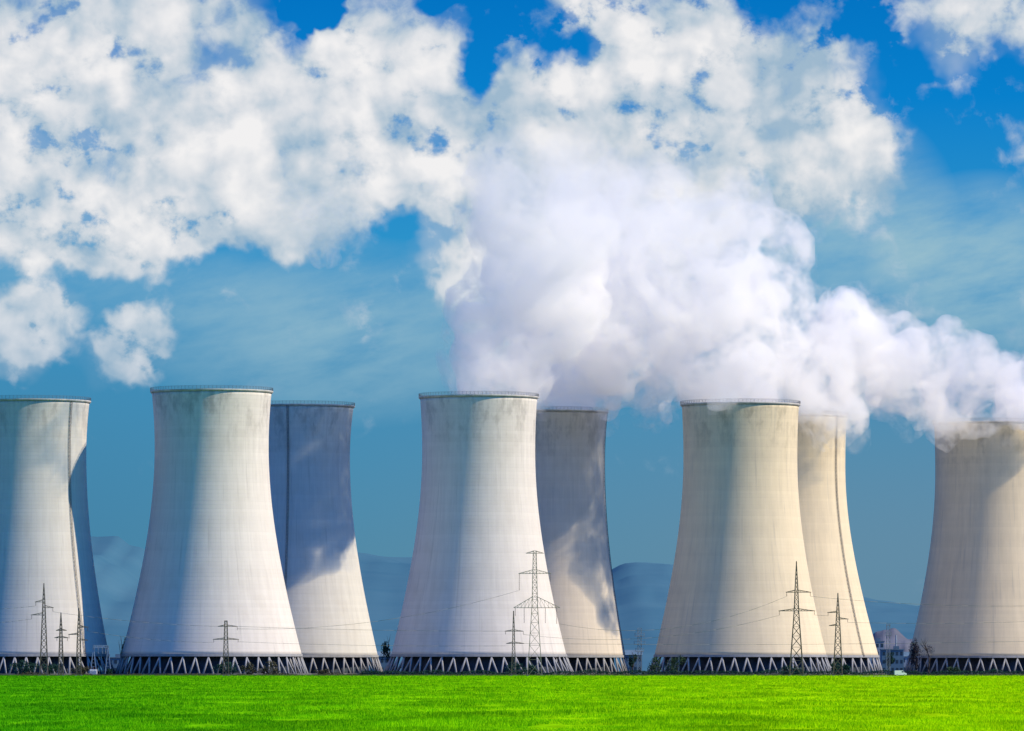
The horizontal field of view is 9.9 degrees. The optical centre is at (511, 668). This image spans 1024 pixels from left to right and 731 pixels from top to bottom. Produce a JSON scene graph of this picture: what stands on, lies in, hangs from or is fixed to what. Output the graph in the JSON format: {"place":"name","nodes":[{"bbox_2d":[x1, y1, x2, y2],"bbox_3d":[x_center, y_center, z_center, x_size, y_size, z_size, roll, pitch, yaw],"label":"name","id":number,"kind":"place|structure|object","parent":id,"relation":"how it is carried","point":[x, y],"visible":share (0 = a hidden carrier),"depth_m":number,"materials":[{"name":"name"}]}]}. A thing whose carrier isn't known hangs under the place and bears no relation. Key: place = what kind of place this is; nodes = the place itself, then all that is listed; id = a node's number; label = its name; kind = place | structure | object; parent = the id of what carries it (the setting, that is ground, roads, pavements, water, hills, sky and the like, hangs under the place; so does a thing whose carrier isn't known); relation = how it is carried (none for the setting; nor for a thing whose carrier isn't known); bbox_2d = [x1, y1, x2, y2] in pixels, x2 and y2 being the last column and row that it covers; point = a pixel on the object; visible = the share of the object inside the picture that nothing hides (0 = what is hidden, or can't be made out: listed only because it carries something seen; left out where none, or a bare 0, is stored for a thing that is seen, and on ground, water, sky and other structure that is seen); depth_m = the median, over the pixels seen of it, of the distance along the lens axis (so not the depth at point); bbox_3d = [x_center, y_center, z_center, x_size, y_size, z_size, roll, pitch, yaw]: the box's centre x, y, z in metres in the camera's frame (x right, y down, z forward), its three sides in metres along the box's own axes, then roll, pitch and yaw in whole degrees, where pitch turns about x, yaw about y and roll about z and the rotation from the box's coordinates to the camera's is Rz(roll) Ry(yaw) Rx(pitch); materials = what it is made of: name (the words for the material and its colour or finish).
{"place":"outdoors","nodes":[
{"label":"outdoors","id":0,"kind":"place"},
{"bbox_2d":[0,395,114,674],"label":"cooling tower","id":1,"kind":"structure","parent":0,"point":[45,537],"depth_m":2501.40,"materials":[{"name":"concrete"}]},
{"bbox_2d":[90,667,96,674],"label":"transformer","id":2,"kind":"object","parent":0,"point":[93,671],"visible":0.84,"depth_m":2469.00,"materials":[{"name":"white paint"}]},
{"bbox_2d":[102,654,119,673],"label":"industrial building","id":3,"kind":"structure","parent":0,"point":[115,660],"depth_m":3100.00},
{"bbox_2d":[118,638,125,673],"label":"tree","id":4,"kind":"object","parent":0,"point":[122,648],"visible":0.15,"depth_m":2599.82,"materials":[{"name":"green plant"}]},
{"bbox_2d":[57,612,197,625],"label":"overhead wire","id":5,"kind":"object","parent":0,"point":[134,621],"visible":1,"depth_m":2339.97,"materials":[{"name":"metal"}]},
{"bbox_2d":[115,385,309,674],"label":"cooling tower","id":6,"kind":"structure","parent":0,"point":[211,563],"depth_m":2498.13,"materials":[{"name":"concrete"}]},
{"bbox_2d":[254,642,382,645],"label":"overhead wire","id":7,"kind":"object","parent":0,"point":[326,644],"visible":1,"depth_m":2353.97,"materials":[{"name":"metal"}]},
{"bbox_2d":[237,626,408,630],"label":"overhead wire","id":8,"kind":"object","parent":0,"point":[340,629],"visible":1,"depth_m":2351.97,"materials":[{"name":"metal"}]},
{"bbox_2d":[269,400,382,674],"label":"cooling tower","id":9,"kind":"structure","parent":0,"point":[309,464],"depth_m":2677.02,"materials":[{"name":"concrete"}]},
{"bbox_2d":[377,651,393,672],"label":"industrial building","id":10,"kind":"structure","parent":0,"point":[384,662],"depth_m":3000.00,"materials":[{"name":"grey"}]},
{"bbox_2d":[288,591,515,628],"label":"overhead wire","id":11,"kind":"object","parent":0,"point":[401,617],"visible":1,"depth_m":2329.97,"materials":[{"name":"metal"}]},
{"bbox_2d":[91,536,919,670],"bbox_3d":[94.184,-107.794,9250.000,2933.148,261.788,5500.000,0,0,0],"label":"hills","id":12,"kind":"structure","parent":0,"point":[641,591],"depth_m":8816.52,"materials":[{"name":"blue"}]},
{"bbox_2d":[0,674,1023,730],"bbox_3d":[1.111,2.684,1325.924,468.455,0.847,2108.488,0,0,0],"label":"grass","id":13,"kind":"structure","parent":0,"point":[419,721],"depth_m":470.04,"materials":[{"name":"green plant"}]},
{"bbox_2d":[0,674,1023,675],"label":"verge grass","id":14,"kind":"structure","parent":0,"point":[507,674],"depth_m":2393.42,"materials":[{"name":"green plant"}]},
{"bbox_2d":[0,0,1023,605],"label":"sky","id":15,"kind":"structure","parent":0,"point":[635,210],"materials":[{"name":"blue"}]},
{"bbox_2d":[624,650,642,673],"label":"industrial building","id":16,"kind":"structure","parent":0,"point":[630,652],"depth_m":3100.00,"materials":[{"name":"grey"}]},
{"bbox_2d":[523,615,778,639],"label":"overhead wire","id":17,"kind":"object","parent":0,"point":[638,638],"visible":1,"depth_m":2339.97,"materials":[{"name":"metal"}]},
{"bbox_2d":[563,596,786,630],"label":"overhead wire","id":18,"kind":"object","parent":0,"point":[668,628],"visible":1,"depth_m":2309.96,"materials":[{"name":"metal"}]},
{"bbox_2d":[647,399,832,674],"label":"cooling tower","id":19,"kind":"structure","parent":0,"point":[740,547],"depth_m":2614.30,"materials":[{"name":"concrete"}]},
{"bbox_2d":[524,641,1023,644],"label":"overhead wire","id":20,"kind":"object","parent":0,"point":[754,644],"visible":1,"depth_m":2374.96,"materials":[{"name":"metal"}]},
{"bbox_2d":[869,638,884,670],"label":"industrial building","id":21,"kind":"structure","parent":0,"point":[879,646],"depth_m":3300.00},
{"bbox_2d":[811,596,960,605],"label":"overhead wire","id":22,"kind":"object","parent":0,"point":[887,602],"visible":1,"depth_m":2329.97,"materials":[{"name":"metal"}]},
{"bbox_2d":[880,635,903,670],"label":"industrial building","id":23,"kind":"structure","parent":0,"point":[898,663],"depth_m":3150.00,"materials":[{"name":"grey concrete"}]},
{"bbox_2d":[873,628,912,651],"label":"quarry slope","id":24,"kind":"structure","parent":0,"point":[904,642],"depth_m":6131.45,"materials":[{"name":"grey stone"}]},
{"bbox_2d":[904,652,918,669],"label":"industrial building","id":25,"kind":"structure","parent":0,"point":[906,654],"depth_m":3300.00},
{"label":"ground","id":26,"kind":"structure","parent":0,"visible":0},
{"bbox_2d":[8,660,39,674],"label":"bush","id":27,"kind":"object","parent":26,"relation":"on","point":[27,667],"visible":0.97,"depth_m":2403.87,"materials":[{"name":"teal plant"}]},
{"bbox_2d":[31,583,53,675],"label":"transmission tower","id":28,"kind":"structure","parent":26,"relation":"on","point":[42,637],"depth_m":2329.45,"materials":[{"name":"metal"}]},
{"bbox_2d":[41,663,57,674],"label":"bush","id":29,"kind":"object","parent":26,"relation":"on","point":[51,667],"visible":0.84,"depth_m":2402.57,"materials":[{"name":"teal plant"}]},
{"bbox_2d":[54,613,67,675],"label":"transmission tower","id":30,"kind":"structure","parent":26,"relation":"on","point":[59,637],"depth_m":2379.43,"materials":[{"name":"metal"}]},
{"bbox_2d":[68,608,87,675],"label":"transmission tower","id":31,"kind":"structure","parent":26,"relation":"on","point":[77,648],"depth_m":2369.40,"materials":[{"name":"metal"}]},
{"bbox_2d":[89,631,211,642],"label":"overhead wire","id":32,"kind":"object","parent":31,"relation":"attached to","point":[162,640],"visible":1,"depth_m":2359.97,"materials":[{"name":"metal"}]},
{"bbox_2d":[71,665,89,673],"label":"bush","id":33,"kind":"object","parent":26,"relation":"on","point":[83,672],"visible":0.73,"depth_m":2400.66,"materials":[{"name":"green plant"}]},
{"bbox_2d":[91,645,110,673],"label":"substation gantry","id":34,"kind":"object","parent":26,"relation":"on","point":[98,646],"visible":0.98,"depth_m":2479.85,"materials":[{"name":"grey metal"}]},
{"bbox_2d":[106,668,112,674],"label":"bush","id":35,"kind":"object","parent":26,"relation":"on","point":[109,671],"visible":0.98,"depth_m":2398.94,"materials":[{"name":"teal plant"}]},
{"bbox_2d":[17,672,362,674],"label":"scrub","id":36,"kind":"object","parent":26,"relation":"on","point":[26,673],"visible":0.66,"depth_m":2399.51,"materials":[{"name":"green plant"}]},
{"bbox_2d":[211,662,238,674],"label":"bush","id":37,"kind":"object","parent":26,"relation":"on","point":[221,669],"visible":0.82,"depth_m":2401.81,"materials":[{"name":"teal plant"}]},
{"bbox_2d":[213,621,238,675],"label":"transmission tower","id":38,"kind":"structure","parent":26,"relation":"on","point":[227,639],"depth_m":2349.29,"materials":[{"name":"metal"}]},
{"bbox_2d":[240,662,257,673],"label":"bush","id":39,"kind":"object","parent":26,"relation":"on","point":[250,667],"visible":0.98,"depth_m":2403.56,"materials":[{"name":"green plant"}]},
{"bbox_2d":[261,660,279,673],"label":"bush","id":40,"kind":"object","parent":26,"relation":"on","point":[268,668],"visible":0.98,"depth_m":2405.66,"materials":[{"name":"green plant"}]},
{"bbox_2d":[314,669,329,674],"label":"bush","id":41,"kind":"object","parent":26,"relation":"on","point":[321,671],"visible":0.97,"depth_m":2404.07,"materials":[{"name":"green plant"}]},
{"bbox_2d":[381,638,390,660],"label":"tree","id":42,"kind":"object","parent":26,"relation":"on","point":[385,649],"visible":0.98,"depth_m":2589.89,"materials":[{"name":"green plant"}]},
{"bbox_2d":[382,391,573,674],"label":"cooling tower","id":43,"kind":"structure","parent":26,"relation":"on","point":[478,537],"depth_m":2550.91,"materials":[{"name":"concrete"}]},
{"bbox_2d":[505,611,523,675],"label":"transmission tower","id":44,"kind":"structure","parent":26,"relation":"on","point":[512,642],"depth_m":2359.48,"materials":[{"name":"metal"}]},
{"bbox_2d":[505,662,526,674],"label":"bush","id":45,"kind":"object","parent":26,"relation":"on","point":[517,667],"visible":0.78,"depth_m":2401.56,"materials":[{"name":"teal plant"}]},
{"bbox_2d":[528,665,538,674],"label":"bush","id":46,"kind":"object","parent":26,"relation":"on","point":[532,668],"visible":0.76,"depth_m":2399.79,"materials":[{"name":"teal plant"}]},
{"bbox_2d":[513,551,559,675],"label":"transmission tower","id":47,"kind":"structure","parent":26,"relation":"on","point":[536,593],"depth_m":2299.06,"materials":[{"name":"metal"}]},
{"bbox_2d":[535,406,630,674],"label":"cooling tower","id":48,"kind":"structure","parent":26,"relation":"on","point":[570,465],"depth_m":2731.58,"materials":[{"name":"concrete"}]},
{"bbox_2d":[628,653,637,669],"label":"tree","id":49,"kind":"object","parent":26,"relation":"on","point":[631,662],"visible":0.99,"depth_m":2898.98,"materials":[{"name":"green plant"}]},
{"bbox_2d":[634,628,644,670],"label":"lattice mast","id":50,"kind":"object","parent":26,"relation":"on","point":[641,651],"visible":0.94,"depth_m":2699.09,"materials":[{"name":"grey metal"}]},
{"bbox_2d":[647,657,661,673],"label":"bush","id":51,"kind":"object","parent":26,"relation":"on","point":[654,665],"visible":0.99,"depth_m":2409.87,"materials":[{"name":"green plant"}]},
{"bbox_2d":[665,655,685,674],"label":"bush","id":52,"kind":"object","parent":26,"relation":"on","point":[678,663],"visible":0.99,"depth_m":2411.97,"materials":[{"name":"green plant"}]},
{"bbox_2d":[361,668,1023,675],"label":"hedge","id":53,"kind":"object","parent":26,"relation":"on","point":[887,672],"visible":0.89,"depth_m":2397.62,"materials":[{"name":"teal plant"}]},
{"bbox_2d":[778,665,801,673],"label":"bush","id":54,"kind":"object","parent":26,"relation":"on","point":[796,670],"visible":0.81,"depth_m":2401.09,"materials":[{"name":"teal plant"}]},
{"bbox_2d":[779,561,814,675],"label":"transmission tower","id":55,"kind":"structure","parent":26,"relation":"on","point":[799,628],"depth_m":2319.23,"materials":[{"name":"metal"}]},
{"bbox_2d":[830,661,840,673],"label":"bush","id":56,"kind":"object","parent":26,"relation":"on","point":[837,666],"visible":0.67,"depth_m":2400.29,"materials":[{"name":"teal plant"}]},
{"bbox_2d":[827,593,846,675],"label":"transmission tower","id":57,"kind":"structure","parent":26,"relation":"on","point":[835,625],"depth_m":2359.25,"materials":[{"name":"metal"}]},
{"bbox_2d":[797,410,884,674],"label":"cooling tower","id":58,"kind":"structure","parent":26,"relation":"on","point":[828,546],"depth_m":2734.69,"materials":[{"name":"concrete"}]},
{"bbox_2d":[840,663,850,674],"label":"bush","id":59,"kind":"object","parent":26,"relation":"on","point":[846,668],"visible":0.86,"depth_m":2399.26,"materials":[{"name":"teal plant"}]},
{"bbox_2d":[885,624,891,669],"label":"lattice mast","id":60,"kind":"object","parent":26,"relation":"on","point":[887,658],"visible":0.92,"depth_m":2900.38,"materials":[{"name":"grey metal"}]},
{"bbox_2d":[884,651,894,672],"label":"tree","id":61,"kind":"object","parent":26,"relation":"on","point":[892,659],"visible":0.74,"depth_m":2949.14,"materials":[{"name":"green plant"}]},
{"bbox_2d":[894,670,906,675],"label":"van","id":62,"kind":"object","parent":26,"relation":"on","point":[899,672],"visible":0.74,"depth_m":2391.04,"materials":[{"name":"white paint"}]},
{"bbox_2d":[908,638,920,674],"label":"tree","id":63,"kind":"object","parent":26,"relation":"on","point":[915,649],"visible":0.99,"depth_m":2500.01,"materials":[{"name":"green plant"}]},
{"bbox_2d":[920,639,932,672],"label":"tree","id":64,"kind":"object","parent":26,"relation":"on","point":[926,649],"visible":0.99,"depth_m":2518.46,"materials":[{"name":"brown plant"}]},
{"bbox_2d":[947,667,960,674],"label":"bush","id":65,"kind":"object","parent":26,"relation":"on","point":[952,669],"visible":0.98,"depth_m":2403.46,"materials":[{"name":"green plant"}]},
{"bbox_2d":[904,418,1023,674],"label":"cooling tower","id":66,"kind":"structure","parent":26,"relation":"on","point":[975,567],"depth_m":2821.04,"materials":[{"name":"concrete"}]}
]}

